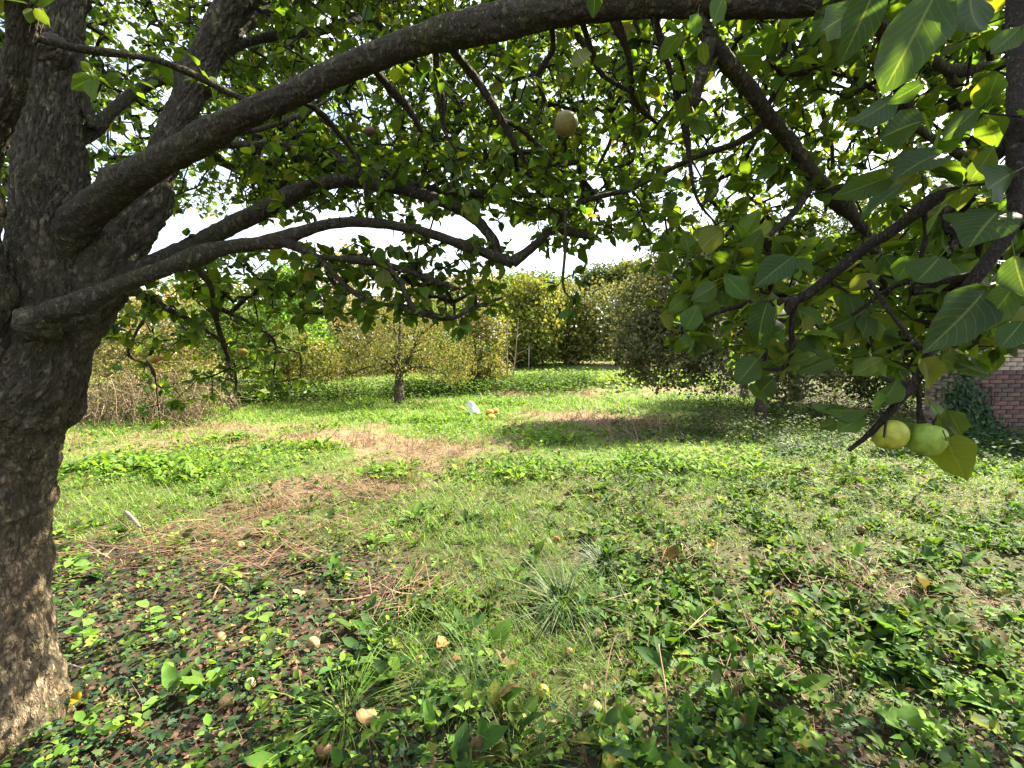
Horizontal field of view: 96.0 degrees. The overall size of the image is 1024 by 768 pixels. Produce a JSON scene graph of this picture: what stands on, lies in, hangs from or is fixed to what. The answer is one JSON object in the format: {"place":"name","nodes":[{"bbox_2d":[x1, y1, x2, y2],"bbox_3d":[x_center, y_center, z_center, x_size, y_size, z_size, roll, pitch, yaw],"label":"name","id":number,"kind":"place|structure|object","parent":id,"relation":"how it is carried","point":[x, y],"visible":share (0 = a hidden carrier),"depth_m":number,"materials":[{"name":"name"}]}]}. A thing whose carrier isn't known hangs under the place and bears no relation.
{"place":"outdoors","nodes":[
{"label":"outdoors","id":0,"kind":"place"},
{"bbox_2d":[0,0,1004,338],"label":"sky","id":1,"kind":"structure","parent":0,"point":[458,227],"materials":[{"name":"white"}]},
{"bbox_2d":[0,337,1023,767],"bbox_3d":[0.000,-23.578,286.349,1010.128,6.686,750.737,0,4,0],"label":"ground","id":2,"kind":"structure","parent":0,"point":[326,609],"depth_m":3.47,"materials":[{"name":"green plant"}]},
{"bbox_2d":[55,553,94,582],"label":"nettle","id":3,"kind":"object","parent":2,"relation":"on","point":[70,561],"visible":0.88,"depth_m":3.22,"materials":[{"name":"green plant"}]},
{"bbox_2d":[63,610,101,651],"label":"nettle","id":4,"kind":"object","parent":2,"relation":"on","point":[75,629],"visible":0.83,"depth_m":2.48,"materials":[{"name":"green plant"}]},
{"bbox_2d":[123,510,140,527],"bbox_3d":[-3.433,1.218,4.166,0.551,0.040,0.039,4,6,41],"label":"stick","id":5,"kind":"object","parent":2,"relation":"on","point":[130,516],"visible":0.95,"depth_m":4.16,"materials":[{"name":"grey wood"}]},
{"bbox_2d":[131,600,167,630],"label":"nettle","id":6,"kind":"object","parent":2,"relation":"on","point":[145,603],"visible":0.89,"depth_m":2.60,"materials":[{"name":"green plant"}]},
{"bbox_2d":[90,280,240,400],"bbox_3d":[-11.180,-1.223,13.968,5.890,3.671,3.198,0,4,0],"label":"elder shrub","id":7,"kind":"object","parent":2,"relation":"on","point":[114,350],"visible":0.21,"depth_m":13.54,"materials":[{"name":"green plant"}]},
{"bbox_2d":[142,658,194,710],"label":"dock plant","id":8,"kind":"object","parent":2,"relation":"on","point":[169,673],"visible":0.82,"depth_m":2.15,"materials":[{"name":"green plant"}]},
{"bbox_2d":[75,356,297,427],"bbox_3d":[-9.263,0.054,11.581,5.343,1.519,9.360,-4,6,-42],"label":"bramble bush","id":9,"kind":"object","parent":2,"relation":"on","point":[123,399],"visible":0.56,"depth_m":9.98,"materials":[{"name":"brown plant"}]},
{"bbox_2d":[153,269,281,382],"bbox_3d":[-12.230,-2.601,19.857,6.803,5.296,5.002,0,4,0],"label":"willow tree","id":10,"kind":"object","parent":2,"relation":"on","point":[171,281],"visible":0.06,"depth_m":19.42,"materials":[{"name":"green plant"}]},
{"bbox_2d":[215,631,225,642],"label":"apple","id":11,"kind":"object","parent":2,"relation":"on","point":[219,635],"visible":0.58,"depth_m":2.50,"materials":[{"name":"beige plant"}]},
{"bbox_2d":[218,693,234,709],"bbox_3d":[-1.274,1.416,2.057,0.066,0.065,0.060,-1,4,-13],"label":"apple","id":12,"kind":"object","parent":2,"relation":"on","point":[225,698],"visible":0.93,"depth_m":2.04,"materials":[{"name":"beige plant"}]},
{"bbox_2d":[168,285,306,410],"bbox_3d":[-7.055,-0.898,12.017,3.499,3.400,2.156,0,4,0],"label":"apple tree","id":13,"kind":"object","parent":2,"relation":"on","point":[251,336],"visible":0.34,"depth_m":11.82,"materials":[{"name":"green plant"}]},
{"bbox_2d":[235,541,244,549],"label":"apple","id":14,"kind":"object","parent":2,"relation":"on","point":[240,544],"visible":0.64,"depth_m":3.66,"materials":[{"name":"beige plant"}]},
{"bbox_2d":[244,678,255,688],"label":"apple","id":15,"kind":"object","parent":2,"relation":"on","point":[253,683],"visible":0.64,"depth_m":2.16,"materials":[{"name":"beige plant"}]},
{"bbox_2d":[244,601,273,632],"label":"nettle","id":16,"kind":"object","parent":2,"relation":"on","point":[265,616],"visible":0.94,"depth_m":2.62,"materials":[{"name":"green plant"}]},
{"bbox_2d":[235,323,346,398],"bbox_3d":[-6.896,-0.696,14.458,3.459,2.482,2.640,0,4,0],"label":"shrub","id":17,"kind":"object","parent":2,"relation":"on","point":[314,351],"visible":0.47,"depth_m":14.17,"materials":[{"name":"green plant"}]},
{"bbox_2d":[288,666,301,679],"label":"apple","id":18,"kind":"object","parent":2,"relation":"on","point":[294,668],"visible":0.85,"depth_m":2.23,"materials":[{"name":"brown plant"}]},
{"bbox_2d":[250,260,348,383],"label":"tree","id":19,"kind":"object","parent":2,"relation":"on","point":[285,268],"visible":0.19,"depth_m":18.62,"materials":[{"name":"green plant"}]},
{"bbox_2d":[306,636,319,650],"bbox_3d":[-1.066,1.389,2.459,0.069,0.073,0.073,-23,-23,-51],"label":"apple","id":20,"kind":"object","parent":2,"relation":"on","point":[316,642],"visible":0.93,"depth_m":2.44,"materials":[{"name":"beige plant"}]},
{"bbox_2d":[315,743,333,759],"bbox_3d":[-0.730,1.429,1.795,0.068,0.065,0.064,0,4,4],"label":"apple","id":21,"kind":"object","parent":2,"relation":"on","point":[319,750],"visible":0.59,"depth_m":1.77,"materials":[{"name":"brown plant"}]},
{"bbox_2d":[223,638,435,767],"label":"grass tuft","id":22,"kind":"object","parent":2,"relation":"on","point":[341,706],"visible":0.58,"depth_m":2.02,"materials":[{"name":"green plant"}]},
{"bbox_2d":[341,573,350,582],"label":"apple","id":23,"kind":"object","parent":2,"relation":"on","point":[348,574],"visible":0.35,"depth_m":3.13,"materials":[{"name":"yellow plant"}]},
{"bbox_2d":[283,238,423,376],"bbox_3d":[-7.403,-3.575,21.931,7.072,6.677,4.796,0,4,0],"label":"ash tree","id":24,"kind":"object","parent":2,"relation":"on","point":[338,321],"visible":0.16,"depth_m":21.66,"materials":[{"name":"green plant"}]},
{"bbox_2d":[361,532,395,547],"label":"dock plant","id":25,"kind":"object","parent":2,"relation":"on","point":[372,535],"visible":0.72,"depth_m":3.81,"materials":[{"name":"green plant"}]},
{"bbox_2d":[312,274,478,372],"bbox_3d":[-7.217,-3.197,25.032,11.505,5.504,5.691,0,4,0],"label":"elm tree","id":26,"kind":"object","parent":2,"relation":"on","point":[433,342],"visible":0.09,"depth_m":24.35,"materials":[{"name":"green plant"}]},
{"bbox_2d":[317,296,481,402],"bbox_3d":[-3.270,-1.033,13.343,4.893,3.425,3.450,0,4,0],"label":"apple tree","id":27,"kind":"object","parent":2,"relation":"on","point":[399,369],"visible":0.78,"depth_m":13.41,"materials":[{"name":"green plant"}]},
{"bbox_2d":[383,743,432,767],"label":"dock plant","id":28,"kind":"object","parent":2,"relation":"on","point":[398,763],"visible":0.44,"depth_m":1.78,"materials":[{"name":"green plant"}]},
{"bbox_2d":[399,503,429,519],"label":"dock plant","id":29,"kind":"object","parent":2,"relation":"on","point":[418,506],"visible":0.79,"depth_m":4.32,"materials":[{"name":"green plant"}]},
{"bbox_2d":[423,698,456,732],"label":"dock plant","id":30,"kind":"object","parent":2,"relation":"on","point":[428,709],"visible":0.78,"depth_m":1.90,"materials":[{"name":"green plant"}]},
{"bbox_2d":[407,267,509,342],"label":"birch tree","id":31,"kind":"object","parent":2,"relation":"on","point":[479,297],"visible":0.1,"depth_m":35.40,"materials":[{"name":"green plant"}]},
{"bbox_2d":[398,629,545,753],"bbox_3d":[-0.198,1.353,2.142,0.790,0.255,0.695,4,6,39],"label":"grass tuft","id":32,"kind":"object","parent":2,"relation":"on","point":[471,681],"visible":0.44,"depth_m":2.16,"materials":[{"name":"green plant"}]},
{"bbox_2d":[467,401,479,413],"bbox_3d":[-0.967,0.574,11.563,0.323,0.304,0.277,0,4,0],"label":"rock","id":33,"kind":"object","parent":2,"relation":"on","point":[471,405],"visible":0.94,"depth_m":11.51,"materials":[{"name":"white stone"}]},
{"bbox_2d":[437,294,518,389],"bbox_3d":[-1.181,-1.503,16.445,2.747,3.531,2.490,-3,5,-36],"label":"shrub","id":34,"kind":"object","parent":2,"relation":"on","point":[485,334],"visible":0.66,"depth_m":16.20,"materials":[{"name":"green plant"}]},
{"bbox_2d":[99,267,858,358],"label":"woodland","id":35,"kind":"object","parent":2,"relation":"on","point":[586,293],"visible":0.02,"depth_m":37.08,"materials":[{"name":"green plant"}]},
{"bbox_2d":[485,408,493,413],"bbox_3d":[-0.550,0.668,11.302,0.199,0.177,0.199,-2,5,-23],"label":"squash","id":36,"kind":"object","parent":2,"relation":"on","point":[489,410],"visible":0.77,"depth_m":11.24,"materials":[{"name":"orange plant"}]},
{"bbox_2d":[504,300,515,377],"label":"bare sapling","id":37,"kind":"object","parent":2,"relation":"on","point":[507,348],"visible":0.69,"depth_m":16.43,"materials":[{"name":"brown wood"}]},
{"bbox_2d":[0,0,1023,759],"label":"apple tree","id":38,"kind":"object","parent":2,"relation":"on","point":[80,264],"visible":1,"depth_m":1.69,"materials":[{"name":"green plant"}]},
{"bbox_2d":[147,379,155,390],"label":"apple","id":39,"kind":"object","parent":38,"relation":"hanging from","point":[152,387],"visible":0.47,"depth_m":2.81,"materials":[{"name":"yellow plant"}]},
{"bbox_2d":[147,351,158,363],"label":"apple","id":40,"kind":"object","parent":38,"relation":"hanging from","point":[154,359],"visible":0.99,"depth_m":2.78,"materials":[{"name":"brown plant"}]},
{"bbox_2d":[153,354,162,360],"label":"apple","id":41,"kind":"object","parent":38,"relation":"hanging from","point":[160,357],"visible":0.44,"depth_m":2.83,"materials":[{"name":"brown plant"}]},
{"bbox_2d":[235,343,247,356],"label":"apple","id":42,"kind":"object","parent":38,"relation":"hanging from","point":[242,352],"visible":0.88,"depth_m":2.78,"materials":[{"name":"yellow plant"}]},
{"bbox_2d":[364,119,374,136],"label":"apple","id":43,"kind":"object","parent":38,"relation":"hanging from","point":[369,131],"visible":1,"depth_m":1.74,"materials":[{"name":"brown plant"}]},
{"bbox_2d":[554,109,577,136],"bbox_3d":[0.172,-0.825,1.448,0.074,0.084,0.074,14,6,-18],"label":"apple","id":44,"kind":"object","parent":38,"relation":"hanging from","point":[566,123],"visible":1,"depth_m":1.43,"materials":[{"name":"beige plant"}]},
{"bbox_2d":[871,419,910,448],"bbox_3d":[0.722,0.088,0.881,0.060,0.072,0.060,5,-8,-12],"label":"apple","id":45,"kind":"object","parent":38,"relation":"hanging from","point":[897,434],"visible":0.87,"depth_m":0.86,"materials":[{"name":"green plant"}]},
{"bbox_2d":[907,417,948,456],"bbox_3d":[0.786,0.098,0.870,0.061,0.075,0.061,7,13,-23],"label":"apple","id":46,"kind":"object","parent":38,"relation":"hanging from","point":[927,440],"visible":0.94,"depth_m":0.85,"materials":[{"name":"green plant"}]},
{"bbox_2d":[0,344,1023,767],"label":"weeds","id":47,"kind":"object","parent":2,"relation":"on","point":[906,662],"visible":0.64,"depth_m":2.82,"materials":[{"name":"green plant"}]},
{"bbox_2d":[736,713,755,730],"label":"fallen leaf","id":48,"kind":"object","parent":47,"relation":"on","point":[743,719],"visible":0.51,"depth_m":1.90,"materials":[{"name":"brown plant"}]},
{"bbox_2d":[790,741,806,748],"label":"fallen leaf","id":49,"kind":"object","parent":47,"relation":"on","point":[796,745],"visible":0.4,"depth_m":1.79,"materials":[{"name":"brown plant"}]},
{"bbox_2d":[0,422,1023,767],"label":"ivy carpet","id":50,"kind":"object","parent":2,"relation":"on","point":[230,724],"visible":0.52,"depth_m":2.14,"materials":[{"name":"green plant"}]},
{"bbox_2d":[69,690,82,703],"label":"fallen leaf","id":51,"kind":"object","parent":50,"relation":"on","point":[77,695],"visible":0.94,"depth_m":2.02,"materials":[{"name":"yellow plant"}]},
{"bbox_2d":[212,584,231,601],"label":"dry stalk","id":52,"kind":"object","parent":50,"relation":"on","point":[216,590],"visible":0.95,"depth_m":2.92,"materials":[{"name":"beige plant"}]},
{"bbox_2d":[293,589,304,595],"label":"fallen leaf","id":53,"kind":"object","parent":50,"relation":"on","point":[299,591],"visible":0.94,"depth_m":2.91,"materials":[{"name":"yellow plant"}]},
{"bbox_2d":[356,707,376,731],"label":"fallen leaf","id":54,"kind":"object","parent":50,"relation":"on","point":[367,714],"visible":0.91,"depth_m":1.93,"materials":[{"name":"beige plant"}]},
{"bbox_2d":[706,539,716,545],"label":"fallen leaf","id":55,"kind":"object","parent":50,"relation":"on","point":[712,543],"visible":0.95,"depth_m":3.67,"materials":[{"name":"yellow plant"}]},
{"bbox_2d":[424,691,599,767],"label":"grass tuft","id":56,"kind":"object","parent":2,"relation":"on","point":[494,763],"visible":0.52,"depth_m":1.80,"materials":[{"name":"green plant"}]},
{"bbox_2d":[4,359,1023,767],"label":"dry grass","id":57,"kind":"structure","parent":2,"relation":"on","point":[408,475],"depth_m":3.95,"materials":[{"name":"plant"}]},
{"bbox_2d":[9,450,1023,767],"bbox_3d":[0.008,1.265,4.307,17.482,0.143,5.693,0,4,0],"label":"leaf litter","id":58,"kind":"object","parent":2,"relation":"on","point":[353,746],"visible":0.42,"depth_m":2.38,"materials":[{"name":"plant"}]},
{"bbox_2d":[436,636,449,647],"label":"fallen leaf","id":59,"kind":"object","parent":58,"relation":"on","point":[439,639],"visible":0.88,"depth_m":2.38,"materials":[{"name":"yellow plant"}]},
{"bbox_2d":[508,320,530,376],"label":"bare sapling","id":60,"kind":"object","parent":2,"relation":"on","point":[515,358],"visible":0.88,"depth_m":17.66,"materials":[{"name":"brown wood"}]},
{"bbox_2d":[488,267,574,302],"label":"beech tree","id":61,"kind":"object","parent":2,"relation":"on","point":[544,276],"visible":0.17,"depth_m":43.88,"materials":[{"name":"green plant"}]},
{"bbox_2d":[490,267,573,366],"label":"hornbeam","id":62,"kind":"object","parent":2,"relation":"on","point":[533,297],"visible":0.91,"depth_m":23.25,"materials":[{"name":"green plant"}]},
{"bbox_2d":[528,343,546,369],"bbox_3d":[2.410,-1.912,27.215,0.766,1.889,10.187,2,5,22],"label":"wire fence","id":63,"kind":"object","parent":2,"relation":"on","point":[529,357],"visible":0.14,"depth_m":22.62,"materials":[{"name":"grey wood"}]},
{"bbox_2d":[536,684,548,699],"bbox_3d":[0.139,1.407,2.107,0.060,0.062,0.063,3,5,31],"label":"apple","id":64,"kind":"object","parent":2,"relation":"on","point":[544,686],"visible":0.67,"depth_m":2.09,"materials":[{"name":"yellow plant"}]},
{"bbox_2d":[488,551,642,657],"bbox_3d":[0.263,1.321,2.810,0.997,0.429,0.992,-3,5,-34],"label":"grass tuft","id":65,"kind":"object","parent":2,"relation":"on","point":[559,593],"visible":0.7,"depth_m":2.77,"materials":[{"name":"green plant"}]},
{"bbox_2d":[564,647,573,657],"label":"apple","id":66,"kind":"object","parent":2,"relation":"on","point":[566,653],"visible":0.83,"depth_m":2.37,"materials":[{"name":"beige plant"}]},
{"bbox_2d":[548,274,605,364],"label":"hornbeam","id":67,"kind":"object","parent":2,"relation":"on","point":[579,341],"visible":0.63,"depth_m":24.33,"materials":[{"name":"green plant"}]},
{"bbox_2d":[583,679,594,690],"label":"fallen leaf","id":68,"kind":"object","parent":2,"relation":"on","point":[590,683],"visible":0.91,"depth_m":2.12,"materials":[{"name":"beige plant"}]},
{"bbox_2d":[577,409,603,436],"bbox_3d":[1.419,0.711,8.564,0.081,0.392,0.929,-2,5,-22],"label":"stick","id":69,"kind":"object","parent":2,"relation":"on","point":[589,426],"visible":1,"depth_m":8.44,"materials":[{"name":"brown wood"}]},
{"bbox_2d":[587,699,601,716],"bbox_3d":[0.360,1.415,2.008,0.062,0.066,0.064,0,4,-1],"label":"apple","id":70,"kind":"object","parent":2,"relation":"on","point":[592,703],"visible":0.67,"depth_m":2.00,"materials":[{"name":"yellow plant"}]},
{"bbox_2d":[570,260,625,333],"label":"oak tree","id":71,"kind":"object","parent":2,"relation":"on","point":[596,271],"visible":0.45,"depth_m":40.97,"materials":[{"name":"green plant"}]},
{"bbox_2d":[554,535,645,587],"bbox_3d":[0.663,1.314,3.332,0.808,0.335,0.765,0,4,0],"label":"grass tuft","id":72,"kind":"object","parent":2,"relation":"on","point":[599,559],"visible":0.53,"depth_m":3.38,"materials":[{"name":"green plant"}]},
{"bbox_2d":[595,415,613,441],"bbox_3d":[1.628,0.776,8.165,0.040,0.322,1.008,-1,4,-8],"label":"stick","id":73,"kind":"object","parent":2,"relation":"on","point":[607,428],"visible":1,"depth_m":7.99,"materials":[{"name":"brown wood"}]},
{"bbox_2d":[600,751,616,766],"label":"apple","id":74,"kind":"object","parent":2,"relation":"on","point":[611,759],"visible":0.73,"depth_m":1.72,"materials":[{"name":"yellow plant"}]},
{"bbox_2d":[592,417,625,437],"bbox_3d":[1.711,0.785,8.210,0.090,0.299,0.822,-3,6,-38],"label":"stick","id":75,"kind":"object","parent":2,"relation":"on","point":[610,427],"visible":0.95,"depth_m":8.09,"materials":[{"name":"brown wood"}]},
{"bbox_2d":[604,633,642,712],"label":"dry stalk","id":76,"kind":"object","parent":2,"relation":"on","point":[607,669],"visible":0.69,"depth_m":2.16,"materials":[{"name":"beige plant"}]},
{"bbox_2d":[577,276,672,364],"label":"hazel tree","id":77,"kind":"object","parent":2,"relation":"on","point":[605,348],"visible":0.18,"depth_m":24.49,"materials":[{"name":"green plant"}]},
{"bbox_2d":[627,406,638,440],"bbox_3d":[2.169,0.695,8.277,0.022,0.468,1.093,0,4,5],"label":"stick","id":78,"kind":"object","parent":2,"relation":"on","point":[633,425],"visible":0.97,"depth_m":8.15,"materials":[{"name":"brown wood"}]},
{"bbox_2d":[602,254,664,290],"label":"oak tree","id":79,"kind":"object","parent":2,"relation":"on","point":[627,265],"visible":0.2,"depth_m":39.31,"materials":[{"name":"green plant"}]},
{"bbox_2d":[658,644,668,749],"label":"dry stalk","id":80,"kind":"object","parent":2,"relation":"on","point":[665,696],"visible":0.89,"depth_m":1.95,"materials":[{"name":"beige plant"}]},
{"bbox_2d":[664,434,711,443],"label":"grass tuft","id":81,"kind":"object","parent":2,"relation":"on","point":[686,438],"visible":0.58,"depth_m":7.92,"materials":[{"name":"green plant"}]},
{"bbox_2d":[676,604,716,637],"bbox_3d":[1.039,1.327,2.578,0.222,0.108,0.207,1,5,15],"label":"plantain","id":82,"kind":"object","parent":2,"relation":"on","point":[698,613],"visible":0.87,"depth_m":2.61,"materials":[{"name":"green plant"}]},
{"bbox_2d":[684,678,742,716],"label":"dock plant","id":83,"kind":"object","parent":2,"relation":"on","point":[711,687],"visible":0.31,"depth_m":2.11,"materials":[{"name":"green plant"}]},
{"bbox_2d":[595,200,851,425],"bbox_3d":[4.853,-1.677,10.404,5.698,5.178,3.442,0,4,0],"label":"apple tree","id":84,"kind":"object","parent":2,"relation":"on","point":[643,325],"visible":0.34,"depth_m":10.27,"materials":[{"name":"green plant"}]},
{"bbox_2d":[711,282,788,398],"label":"apple tree","id":85,"kind":"object","parent":2,"relation":"on","point":[742,390],"visible":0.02,"depth_m":14.31,"materials":[{"name":"green plant"}]},
{"bbox_2d":[762,431,816,453],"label":"grass tuft","id":86,"kind":"object","parent":2,"relation":"on","point":[787,442],"visible":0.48,"depth_m":7.49,"materials":[{"name":"green plant"}]},
{"bbox_2d":[770,192,913,400],"bbox_3d":[9.682,-2.695,13.560,5.295,6.661,3.508,0,4,0],"label":"apple tree","id":87,"kind":"object","parent":2,"relation":"on","point":[838,231],"visible":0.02,"depth_m":13.20,"materials":[{"name":"green plant"}]},
{"bbox_2d":[856,525,864,533],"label":"apple","id":88,"kind":"object","parent":2,"relation":"on","point":[859,528],"visible":0.72,"depth_m":3.95,"materials":[{"name":"beige plant"}]},
{"bbox_2d":[874,613,920,634],"bbox_3d":[2.079,1.319,2.486,0.210,0.138,0.196,3,5,35],"label":"plantain","id":89,"kind":"object","parent":2,"relation":"on","point":[910,629],"visible":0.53,"depth_m":2.50,"materials":[{"name":"green plant"}]},
{"bbox_2d":[817,195,1001,411],"bbox_3d":[10.812,-2.231,12.410,5.946,5.977,3.735,0,4,0],"label":"apple tree","id":90,"kind":"object","parent":2,"relation":"on","point":[862,384],"visible":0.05,"depth_m":11.69,"materials":[{"name":"green plant"}]},
{"bbox_2d":[874,701,944,757],"bbox_3d":[1.640,1.404,1.894,0.230,0.091,0.235,3,5,36],"label":"plantain","id":91,"kind":"object","parent":2,"relation":"on","point":[909,714],"visible":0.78,"depth_m":1.92,"materials":[{"name":"green plant"}]},
{"bbox_2d":[923,264,1023,437],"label":"outbuilding","id":92,"kind":"structure","parent":2,"relation":"on","point":[1008,375],"depth_m":7.94,"materials":[{"name":"brick"}]},
{"bbox_2d":[931,371,1012,441],"bbox_3d":[8.085,0.412,7.872,1.962,1.418,0.260,0,4,0],"label":"climbing ivy","id":93,"kind":"object","parent":92,"relation":"attached to","point":[968,405],"visible":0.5,"depth_m":7.82,"materials":[{"name":"green plant"}]},
{"bbox_2d":[965,677,1023,717],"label":"plantain","id":94,"kind":"object","parent":2,"relation":"on","point":[995,691],"visible":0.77,"depth_m":2.06,"materials":[{"name":"green plant"}]},
{"bbox_2d":[1009,690,1019,704],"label":"fallen leaf","id":95,"kind":"object","parent":94,"relation":"on","point":[1012,699],"visible":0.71,"depth_m":2.04,"materials":[{"name":"beige plant"}]}
]}

